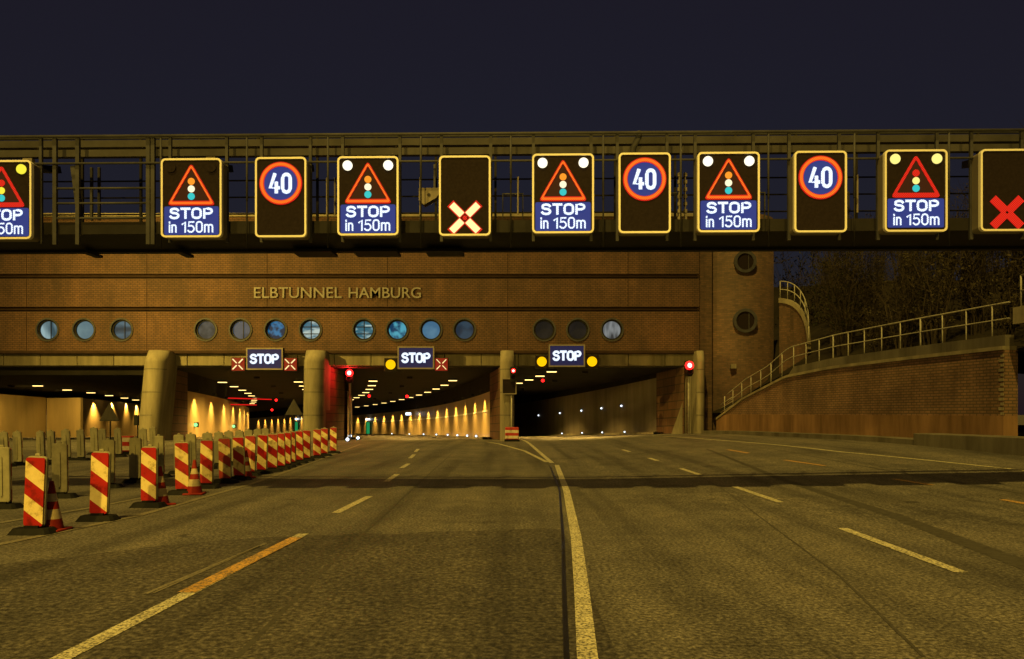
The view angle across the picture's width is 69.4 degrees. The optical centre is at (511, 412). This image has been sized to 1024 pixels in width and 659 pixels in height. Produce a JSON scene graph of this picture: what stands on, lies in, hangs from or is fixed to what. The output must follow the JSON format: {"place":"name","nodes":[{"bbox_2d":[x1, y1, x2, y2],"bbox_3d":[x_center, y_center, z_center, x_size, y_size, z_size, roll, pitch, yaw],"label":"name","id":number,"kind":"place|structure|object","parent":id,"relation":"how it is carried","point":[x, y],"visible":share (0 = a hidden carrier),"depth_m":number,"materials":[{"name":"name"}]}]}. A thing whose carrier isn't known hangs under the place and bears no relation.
{"place":"outdoors","nodes":[
{"label":"outdoors","id":0,"kind":"place"},
{"bbox_2d":[0,415,1023,658],"bbox_3d":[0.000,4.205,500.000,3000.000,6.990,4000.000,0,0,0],"label":"road","id":1,"kind":"structure","parent":0,"point":[681,564],"depth_m":11.46,"materials":[{"name":"asphalt"}]},
{"bbox_2d":[0,445,23,508],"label":"warning beacon","id":2,"kind":"object","parent":1,"relation":"on","point":[6,502],"visible":0.98,"depth_m":13.14,"materials":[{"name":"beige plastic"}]},
{"bbox_2d":[12,430,25,465],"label":"warning beacon","id":3,"kind":"object","parent":1,"relation":"on","point":[17,449],"visible":0.98,"depth_m":23.94,"materials":[{"name":"grey plastic"}]},
{"bbox_2d":[6,453,57,535],"bbox_3d":[-6.724,1.135,10.400,0.620,1.130,0.340,0,0,1],"label":"warning beacon","id":4,"kind":"object","parent":1,"relation":"on","point":[35,494],"visible":1,"depth_m":10.37,"materials":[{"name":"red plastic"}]},
{"bbox_2d":[36,430,51,464],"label":"warning beacon","id":5,"kind":"object","parent":1,"relation":"on","point":[40,443],"visible":0.65,"depth_m":24.15,"materials":[{"name":"grey plastic"}]},
{"bbox_2d":[45,481,72,531],"bbox_3d":[-6.617,1.340,10.640,0.400,0.720,0.400,0,0,0],"label":"traffic cone","id":6,"kind":"object","parent":1,"relation":"on","point":[54,518],"visible":0.75,"depth_m":10.59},
{"bbox_2d":[51,441,78,498],"bbox_3d":[-9.023,1.135,14.800,0.620,1.130,0.340,0,0,-8],"label":"warning beacon","id":7,"kind":"object","parent":1,"relation":"on","point":[59,452],"visible":0.82,"depth_m":14.74,"materials":[{"name":"grey plastic"}]},
{"bbox_2d":[0,367,143,437],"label":"tunnel tube","id":8,"kind":"object","parent":1,"relation":"on","point":[25,404],"visible":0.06,"depth_m":68.62,"materials":[{"name":"concrete"}]},
{"bbox_2d":[73,429,90,460],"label":"warning beacon","id":9,"kind":"object","parent":1,"relation":"on","point":[80,439],"visible":1,"depth_m":26.44,"materials":[{"name":"grey plastic"}]},
{"bbox_2d":[75,449,120,521],"bbox_3d":[-6.524,1.135,11.680,0.620,1.130,0.340,0,0,-1],"label":"warning beacon","id":10,"kind":"object","parent":1,"relation":"on","point":[100,484],"visible":1,"depth_m":11.65,"materials":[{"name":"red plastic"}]},
{"bbox_2d":[100,403,118,439],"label":"warning sign","id":11,"kind":"object","parent":1,"relation":"on","point":[109,414],"visible":0.81,"depth_m":33.00,"materials":[{"name":"metal"}]},
{"bbox_2d":[101,438,123,487],"bbox_3d":[-9.162,1.135,16.800,0.620,1.130,0.340,0,0,-3],"label":"warning beacon","id":12,"kind":"object","parent":1,"relation":"on","point":[108,444],"visible":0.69,"depth_m":16.75,"materials":[{"name":"grey plastic"}]},
{"bbox_2d":[114,428,127,456],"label":"warning beacon","id":13,"kind":"object","parent":1,"relation":"on","point":[118,440],"visible":0.93,"depth_m":28.44,"materials":[{"name":"grey plastic"}]},
{"bbox_2d":[121,436,141,482],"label":"warning beacon","id":14,"kind":"object","parent":1,"relation":"on","point":[135,445],"visible":0.94,"depth_m":17.94,"materials":[{"name":"grey plastic"}]},
{"bbox_2d":[129,444,167,507],"bbox_3d":[-6.554,1.135,13.360,0.620,1.130,0.340,0,0,1],"label":"warning beacon","id":15,"kind":"object","parent":1,"relation":"on","point":[149,475],"visible":1,"depth_m":13.33,"materials":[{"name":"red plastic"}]},
{"bbox_2d":[153,434,171,477],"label":"warning beacon","id":16,"kind":"object","parent":1,"relation":"on","point":[158,441],"visible":0.72,"depth_m":19.44,"materials":[{"name":"grey plastic"}]},
{"bbox_2d":[156,466,175,505],"bbox_3d":[-6.447,1.340,13.560,0.400,0.720,0.400,0,0,32],"label":"traffic cone","id":17,"kind":"object","parent":1,"relation":"on","point":[162,494],"visible":0.72,"depth_m":13.51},
{"bbox_2d":[167,440,189,494],"bbox_3d":[-6.856,1.135,15.400,0.620,1.130,0.340,0,0,-2],"label":"warning beacon","id":18,"kind":"object","parent":1,"relation":"on","point":[182,462],"visible":0.94,"depth_m":15.37,"materials":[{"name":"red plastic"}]},
{"bbox_2d":[0,444,360,544],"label":"lane marking","id":19,"kind":"object","parent":1,"relation":"on","point":[141,514],"visible":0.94,"depth_m":13.50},
{"bbox_2d":[185,432,199,471],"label":"warning beacon","id":20,"kind":"object","parent":1,"relation":"on","point":[190,437],"visible":0.61,"depth_m":21.34,"materials":[{"name":"grey plastic"}]},
{"bbox_2d":[182,460,205,495],"bbox_3d":[-6.608,1.340,15.400,0.400,0.720,0.400,0,0,-10],"label":"traffic cone","id":21,"kind":"object","parent":1,"relation":"on","point":[194,487],"visible":0.95,"depth_m":15.32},
{"bbox_2d":[200,438,221,488],"bbox_3d":[-6.889,1.135,16.680,0.620,1.130,0.340,0,0,0],"label":"warning beacon","id":22,"kind":"object","parent":1,"relation":"on","point":[206,463],"visible":0.96,"depth_m":16.65,"materials":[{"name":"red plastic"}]},
{"bbox_2d":[213,436,238,483],"bbox_3d":[-6.944,1.135,17.920,0.620,1.130,0.340,0,0,-5],"label":"warning beacon","id":23,"kind":"object","parent":1,"relation":"on","point":[225,465],"visible":1,"depth_m":17.89,"materials":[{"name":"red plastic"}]},
{"bbox_2d":[171,367,303,439],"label":"tunnel tube","id":24,"kind":"object","parent":1,"relation":"on","point":[206,409],"visible":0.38,"depth_m":62.79,"materials":[{"name":"concrete"}]},
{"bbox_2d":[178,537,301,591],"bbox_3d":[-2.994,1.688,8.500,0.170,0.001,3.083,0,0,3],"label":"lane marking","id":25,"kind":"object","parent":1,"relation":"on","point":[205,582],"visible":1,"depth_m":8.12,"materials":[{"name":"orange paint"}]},
{"bbox_2d":[231,435,252,479],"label":"warning beacon","id":26,"kind":"object","parent":1,"relation":"on","point":[238,457],"visible":0.98,"depth_m":18.73,"materials":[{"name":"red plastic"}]},
{"bbox_2d":[245,434,261,475],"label":"warning beacon","id":27,"kind":"object","parent":1,"relation":"on","point":[250,443],"visible":0.71,"depth_m":19.98,"materials":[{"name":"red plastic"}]},
{"bbox_2d":[255,433,272,473],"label":"warning beacon","id":28,"kind":"object","parent":1,"relation":"on","point":[262,455],"visible":0.99,"depth_m":20.65,"materials":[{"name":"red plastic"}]},
{"bbox_2d":[267,432,282,471],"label":"warning beacon","id":29,"kind":"object","parent":1,"relation":"on","point":[272,465],"visible":0.91,"depth_m":21.41,"materials":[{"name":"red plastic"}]},
{"bbox_2d":[276,432,290,469],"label":"warning beacon","id":30,"kind":"object","parent":1,"relation":"on","point":[281,452],"visible":0.81,"depth_m":22.21,"materials":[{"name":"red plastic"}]},
{"bbox_2d":[283,431,296,467],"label":"warning beacon","id":31,"kind":"object","parent":1,"relation":"on","point":[288,445],"visible":0.75,"depth_m":23.05,"materials":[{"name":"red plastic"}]},
{"bbox_2d":[295,430,308,462],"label":"warning beacon","id":32,"kind":"object","parent":1,"relation":"on","point":[299,447],"visible":0.84,"depth_m":24.97,"materials":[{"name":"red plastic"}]},
{"bbox_2d":[0,528,618,658],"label":"road patch","id":33,"kind":"object","parent":1,"relation":"on","point":[463,595],"visible":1,"depth_m":6.69,"materials":[{"name":"asphalt"}]},
{"bbox_2d":[50,534,306,658],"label":"lane marking","id":34,"kind":"object","parent":33,"relation":"on","point":[89,643],"visible":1,"depth_m":5.88,"materials":[{"name":"white paint"}]},
{"bbox_2d":[143,543,266,593],"bbox_3d":[-3.311,1.692,8.260,0.050,0.001,2.690,0,0,5],"label":"worn marking","id":35,"kind":"object","parent":33,"relation":"on","point":[162,586],"visible":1,"depth_m":7.89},
{"bbox_2d":[303,429,315,460],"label":"warning beacon","id":36,"kind":"object","parent":1,"relation":"on","point":[307,442],"visible":0.8,"depth_m":26.05,"materials":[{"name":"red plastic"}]},
{"bbox_2d":[310,428,324,457],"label":"warning beacon","id":37,"kind":"object","parent":1,"relation":"on","point":[316,442],"visible":1,"depth_m":27.65,"materials":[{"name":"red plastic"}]},
{"bbox_2d":[235,447,458,655],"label":"worn track","id":38,"kind":"structure","parent":1,"relation":"on","point":[255,638],"depth_m":6.98,"materials":[{"name":"asphalt"}]},
{"bbox_2d":[0,213,704,440],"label":"portal building","id":39,"kind":"structure","parent":1,"relation":"on","point":[160,318],"depth_m":48.00,"materials":[{"name":"brick"}]},
{"bbox_2d":[35,318,58,341],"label":"round window","id":40,"kind":"structure","parent":39,"relation":"in","point":[46,329],"depth_m":48.17,"materials":[{"name":"glass"}]},
{"bbox_2d":[72,318,95,341],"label":"round window","id":41,"kind":"structure","parent":39,"relation":"in","point":[83,329],"depth_m":48.22,"materials":[{"name":"glass"}]},
{"bbox_2d":[109,318,132,341],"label":"round window","id":42,"kind":"structure","parent":39,"relation":"in","point":[121,329],"depth_m":48.15,"materials":[{"name":"glass"}]},
{"bbox_2d":[193,318,216,341],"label":"round window","id":43,"kind":"structure","parent":39,"relation":"in","point":[205,329],"depth_m":48.22,"materials":[{"name":"glass"}]},
{"bbox_2d":[228,318,251,341],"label":"round window","id":44,"kind":"structure","parent":39,"relation":"in","point":[240,329],"depth_m":48.17,"materials":[{"name":"glass"}]},
{"bbox_2d":[246,348,284,369],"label":"stop display","id":45,"kind":"object","parent":39,"relation":"attached to","point":[264,358],"visible":1,"depth_m":46.88,"materials":[{"name":"blue plastic"}]},
{"bbox_2d":[231,357,246,370],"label":"lane signal","id":46,"kind":"object","parent":45,"relation":"attached to","point":[238,363],"visible":1,"depth_m":46.98,"materials":[{"name":"red plastic"}]},
{"bbox_2d":[263,318,286,341],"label":"round window","id":47,"kind":"structure","parent":39,"relation":"in","point":[275,329],"depth_m":48.22,"materials":[{"name":"glass"}]},
{"bbox_2d":[299,318,321,341],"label":"round window","id":48,"kind":"structure","parent":39,"relation":"in","point":[310,329],"depth_m":48.15,"materials":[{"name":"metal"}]},
{"bbox_2d":[352,318,374,341],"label":"round window","id":49,"kind":"structure","parent":39,"relation":"in","point":[363,329],"depth_m":48.15,"materials":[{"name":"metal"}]},
{"bbox_2d":[385,318,408,341],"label":"round window","id":50,"kind":"structure","parent":39,"relation":"in","point":[397,329],"depth_m":48.22,"materials":[{"name":"glass"}]},
{"bbox_2d":[397,346,434,368],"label":"stop display","id":51,"kind":"object","parent":39,"relation":"hanging from","point":[415,357],"visible":1,"depth_m":46.88,"materials":[{"name":"blue plastic"}]},
{"bbox_2d":[419,318,442,341],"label":"round window","id":52,"kind":"structure","parent":39,"relation":"in","point":[430,329],"depth_m":48.22,"materials":[{"name":"glass"}]},
{"bbox_2d":[453,318,475,341],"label":"round window","id":53,"kind":"structure","parent":39,"relation":"in","point":[464,329],"depth_m":48.22,"materials":[{"name":"glass"}]},
{"bbox_2d":[502,378,515,426],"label":"dark panel","id":54,"kind":"object","parent":39,"relation":"attached to","point":[508,386],"visible":0.87,"depth_m":46.40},
{"bbox_2d":[532,318,555,341],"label":"round window","id":55,"kind":"structure","parent":39,"relation":"in","point":[544,329],"depth_m":48.22,"materials":[{"name":"glass"}]},
{"bbox_2d":[548,344,584,366],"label":"stop display","id":56,"kind":"object","parent":39,"relation":"attached to","point":[566,355],"visible":1,"depth_m":46.88,"materials":[{"name":"blue plastic"}]},
{"bbox_2d":[566,318,589,341],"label":"round window","id":57,"kind":"structure","parent":39,"relation":"in","point":[577,329],"depth_m":48.22,"materials":[{"name":"glass"}]},
{"bbox_2d":[600,318,623,341],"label":"round window","id":58,"kind":"structure","parent":39,"relation":"in","point":[612,329],"depth_m":48.22,"materials":[{"name":"glass"}]},
{"bbox_2d":[326,367,499,439],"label":"tunnel tube","id":59,"kind":"object","parent":1,"relation":"on","point":[478,413],"visible":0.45,"depth_m":66.78,"materials":[{"name":"concrete"}]},
{"bbox_2d":[0,128,1023,257],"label":"sign gantry","id":60,"kind":"object","parent":1,"relation":"on","point":[79,235],"visible":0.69,"depth_m":15.16,"materials":[{"name":"metal"}]},
{"bbox_2d":[0,160,40,241],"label":"message sign","id":61,"kind":"object","parent":60,"relation":"attached to","point":[20,200],"visible":1,"depth_m":14.26,"materials":[{"name":"black"}]},
{"bbox_2d":[161,158,226,239],"bbox_3d":[-6.146,-4.121,14.329,1.173,1.514,0.324,0,0,1],"label":"message sign","id":62,"kind":"object","parent":60,"relation":"attached to","point":[193,198],"visible":1,"depth_m":14.19,"materials":[{"name":"black"}]},
{"bbox_2d":[255,157,309,239],"bbox_3d":[-4.422,-4.125,14.296,0.986,1.533,0.327,0,0,1],"label":"message sign","id":63,"kind":"object","parent":60,"relation":"attached to","point":[282,198],"visible":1,"depth_m":14.16,"materials":[{"name":"black"}]},
{"bbox_2d":[337,156,399,237],"bbox_3d":[-2.748,-4.141,14.268,1.173,1.511,0.324,0,0,1],"label":"message sign","id":64,"kind":"object","parent":60,"relation":"attached to","point":[368,196],"visible":1,"depth_m":14.13,"materials":[{"name":"black"}]},
{"bbox_2d":[419,164,438,206],"bbox_3d":[-1.638,-4.518,14.694,0.400,0.826,0.212,0,0,1],"label":"loudspeaker box","id":65,"kind":"object","parent":60,"relation":"hanging from","point":[430,196],"visible":0.9,"depth_m":14.60,"materials":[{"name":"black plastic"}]},
{"bbox_2d":[439,155,490,238],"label":"message sign","id":66,"kind":"object","parent":60,"relation":"attached to","point":[465,197],"visible":1,"depth_m":14.10,"materials":[{"name":"black"}]},
{"bbox_2d":[532,153,593,235],"bbox_3d":[0.972,-4.167,14.201,1.173,1.511,0.324,0,0,1],"label":"message sign","id":67,"kind":"object","parent":60,"relation":"attached to","point":[562,194],"visible":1,"depth_m":14.06,"materials":[{"name":"black"}]},
{"bbox_2d":[617,152,670,235],"bbox_3d":[2.518,-4.169,14.171,0.986,1.525,0.327,0,0,1],"label":"message sign","id":68,"kind":"object","parent":60,"relation":"attached to","point":[643,194],"visible":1,"depth_m":14.04,"materials":[{"name":"black"}]},
{"bbox_2d":[695,152,759,234],"bbox_3d":[4.101,-4.177,14.144,1.173,1.519,0.324,0,0,1],"label":"message sign","id":69,"kind":"object","parent":60,"relation":"attached to","point":[727,193],"visible":1,"depth_m":14.01,"materials":[{"name":"black"}]},
{"bbox_2d":[789,151,846,234],"bbox_3d":[5.828,-4.175,14.112,0.986,1.538,0.327,0,0,1],"label":"message sign","id":70,"kind":"object","parent":60,"relation":"attached to","point":[817,192],"visible":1,"depth_m":13.98,"materials":[{"name":"black"}]},
{"bbox_2d":[878,149,947,234],"bbox_3d":[7.613,-4.185,14.081,1.173,1.546,0.324,0,0,1],"label":"message sign","id":71,"kind":"object","parent":60,"relation":"attached to","point":[912,191],"visible":1,"depth_m":13.95,"materials":[{"name":"black"}]},
{"bbox_2d":[972,149,1023,233],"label":"message sign","id":72,"kind":"object","parent":60,"relation":"attached to","point":[997,191],"visible":1,"depth_m":13.92,"materials":[{"name":"black"}]},
{"bbox_2d":[504,427,519,441],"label":"striped barrier","id":73,"kind":"object","parent":1,"relation":"on","point":[511,434],"visible":1,"depth_m":44.50,"materials":[{"name":"red plastic"}]},
{"bbox_2d":[354,366,687,435],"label":"tunnel tube","id":74,"kind":"object","parent":1,"relation":"on","point":[650,400],"visible":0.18,"depth_m":61.62,"materials":[{"name":"concrete"}]},
{"bbox_2d":[549,466,569,658],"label":"tar seam","id":75,"kind":"object","parent":1,"relation":"on","point":[566,655],"visible":1,"depth_m":6.96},
{"bbox_2d":[555,465,597,658],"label":"lane marking","id":76,"kind":"object","parent":1,"relation":"on","point":[586,641],"visible":1,"depth_m":7.04,"materials":[{"name":"white paint"}]},
{"bbox_2d":[685,361,693,433],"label":"traffic light","id":77,"kind":"object","parent":1,"relation":"on","point":[689,370],"visible":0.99,"depth_m":46.34,"materials":[{"name":"plastic"}]},
{"bbox_2d":[672,214,773,433],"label":"brick tower","id":78,"kind":"structure","parent":1,"relation":"on","point":[736,317],"depth_m":48.12,"materials":[{"name":"brick"}]},
{"bbox_2d":[732,308,757,332],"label":"round window","id":79,"kind":"structure","parent":78,"relation":"in","point":[745,320],"depth_m":47.75,"materials":[{"name":"metal"}]},
{"bbox_2d":[734,252,756,272],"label":"round window","id":80,"kind":"structure","parent":78,"relation":"in","point":[744,262],"depth_m":47.75,"materials":[{"name":"metal"}]},
{"bbox_2d":[659,451,924,655],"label":"worn track","id":81,"kind":"structure","parent":1,"relation":"on","point":[915,648],"depth_m":6.91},
{"bbox_2d":[668,436,1023,470],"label":"lane marking","id":82,"kind":"object","parent":1,"relation":"on","point":[867,454],"visible":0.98,"depth_m":24.14,"materials":[{"name":"white paint"}]},
{"bbox_2d":[702,306,1023,455],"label":"retaining wall","id":83,"kind":"structure","parent":1,"relation":"on","point":[961,394],"depth_m":29.12,"materials":[{"name":"brick"}]},
{"bbox_2d":[720,301,1009,412],"bbox_3d":[14.751,-1.706,35.482,0.056,3.944,22.449,0,0,-8],"label":"handrail","id":84,"kind":"object","parent":83,"relation":"on","point":[900,335],"visible":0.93,"depth_m":31.67,"materials":[{"name":"metal"}]},
{"bbox_2d":[707,449,1023,569],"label":"worn track","id":85,"kind":"structure","parent":1,"relation":"on","point":[1008,558],"depth_m":10.89,"materials":[{"name":"asphalt"}]},
{"bbox_2d":[839,528,966,571],"bbox_3d":[4.804,1.690,9.340,0.150,0.005,3.001,0,0,1],"label":"lane marking","id":86,"kind":"object","parent":1,"relation":"on","point":[922,557],"visible":1,"depth_m":9.02,"materials":[{"name":"white paint"}]},
{"bbox_2d":[0,0,1023,414],"label":"sky","id":87,"kind":"structure","parent":0,"point":[68,67],"materials":[{"name":"blue"}]},
{"bbox_2d":[260,280,1023,379],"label":"hill","id":88,"kind":"structure","parent":0,"point":[783,295],"depth_m":62.26,"materials":[{"name":"plant"}]},
{"bbox_2d":[712,265,1023,412],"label":"embankment","id":89,"kind":"structure","parent":0,"point":[953,333],"depth_m":37.08,"materials":[{"name":"plant"}]},
{"bbox_2d":[779,281,810,377],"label":"curved stair wall","id":90,"kind":"structure","parent":89,"relation":"on","point":[794,328],"depth_m":44.94,"materials":[{"name":"brick"}]},
{"bbox_2d":[775,251,830,324],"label":"shrub","id":91,"kind":"object","parent":89,"relation":"on","point":[802,299],"visible":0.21,"depth_m":54.50,"materials":[{"name":"green plant"}]},
{"bbox_2d":[795,251,852,325],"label":"shrub","id":92,"kind":"object","parent":89,"relation":"on","point":[814,293],"visible":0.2,"depth_m":52.43,"materials":[{"name":"green plant"}]},
{"bbox_2d":[806,251,864,343],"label":"shrub","id":93,"kind":"object","parent":89,"relation":"on","point":[830,307],"visible":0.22,"depth_m":42.05,"materials":[{"name":"green plant"}]},
{"bbox_2d":[810,251,873,355],"bbox_3d":[16.447,-6.020,36.864,3.932,6.373,2.842,0,0,40],"label":"shrub","id":94,"kind":"object","parent":89,"relation":"on","point":[842,326],"visible":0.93,"depth_m":36.63,"materials":[{"name":"green plant"}]},
{"bbox_2d":[814,197,884,347],"bbox_3d":[16.933,-7.116,37.737,3.786,8.197,4.562,0,0,41],"label":"shrub","id":95,"kind":"object","parent":89,"relation":"on","point":[852,292],"visible":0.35,"depth_m":37.70,"materials":[{"name":"green plant"}]},
{"bbox_2d":[847,251,891,339],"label":"shrub","id":96,"kind":"object","parent":89,"relation":"on","point":[867,280],"visible":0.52,"depth_m":37.92,"materials":[{"name":"green plant"}]},
{"bbox_2d":[845,288,895,351],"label":"shrub","id":97,"kind":"object","parent":89,"relation":"on","point":[874,344],"visible":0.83,"depth_m":33.50,"materials":[{"name":"green plant"}]},
{"bbox_2d":[854,265,916,345],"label":"shrub","id":98,"kind":"object","parent":89,"relation":"on","point":[885,322],"visible":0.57,"depth_m":34.85,"materials":[{"name":"green plant"}]},
{"bbox_2d":[867,271,947,348],"bbox_3d":[16.946,-4.434,31.502,2.638,3.821,3.251,0,0,-40],"label":"shrub","id":99,"kind":"object","parent":89,"relation":"on","point":[908,330],"visible":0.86,"depth_m":31.47,"materials":[{"name":"green plant"}]},
{"bbox_2d":[868,205,950,343],"bbox_3d":[17.535,-6.325,32.501,3.712,6.669,3.080,0,0,-19],"label":"shrub","id":100,"kind":"object","parent":89,"relation":"on","point":[903,284],"visible":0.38,"depth_m":32.42,"materials":[{"name":"green plant"}]},
{"bbox_2d":[872,214,950,330],"bbox_3d":[19.376,-7.099,36.075,3.967,6.431,2.868,0,0,17],"label":"shrub","id":101,"kind":"object","parent":89,"relation":"on","point":[900,274],"visible":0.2,"depth_m":36.32,"materials":[{"name":"green plant"}]},
{"bbox_2d":[905,251,961,338],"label":"shrub","id":102,"kind":"object","parent":89,"relation":"on","point":[928,293],"visible":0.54,"depth_m":30.76,"materials":[{"name":"green plant"}]},
{"bbox_2d":[895,206,984,344],"bbox_3d":[17.250,-5.555,29.197,3.659,5.775,2.796,0,0,33],"label":"shrub","id":103,"kind":"object","parent":89,"relation":"on","point":[931,339],"visible":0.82,"depth_m":29.37,"materials":[{"name":"green plant"}]},
{"bbox_2d":[946,178,998,320],"bbox_3d":[19.628,-7.105,31.672,2.988,6.470,3.601,0,0,16],"label":"shrub","id":104,"kind":"object","parent":89,"relation":"on","point":[978,266],"visible":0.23,"depth_m":31.73,"materials":[{"name":"green plant"}]},
{"bbox_2d":[932,251,1015,335],"bbox_3d":[18.058,-5.569,29.172,2.523,5.212,3.302,0,0,3],"label":"shrub","id":105,"kind":"object","parent":89,"relation":"on","point":[974,315],"visible":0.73,"depth_m":28.72,"materials":[{"name":"green plant"}]},
{"bbox_2d":[962,206,1009,296],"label":"shrub","id":106,"kind":"object","parent":89,"relation":"on","point":[994,278],"visible":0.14,"depth_m":35.54,"materials":[{"name":"green plant"}]},
{"bbox_2d":[957,251,1023,335],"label":"shrub","id":107,"kind":"object","parent":89,"relation":"on","point":[1005,324],"visible":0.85,"depth_m":25.71,"materials":[{"name":"green plant"}]},
{"bbox_2d":[968,178,1023,317],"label":"shrub","id":108,"kind":"object","parent":89,"relation":"on","point":[986,283],"visible":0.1,"depth_m":28.94,"materials":[{"name":"green plant"}]},
{"bbox_2d":[987,120,1023,326],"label":"shrub","id":109,"kind":"object","parent":89,"relation":"on","point":[1013,268],"visible":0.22,"depth_m":27.35,"materials":[{"name":"green plant"}]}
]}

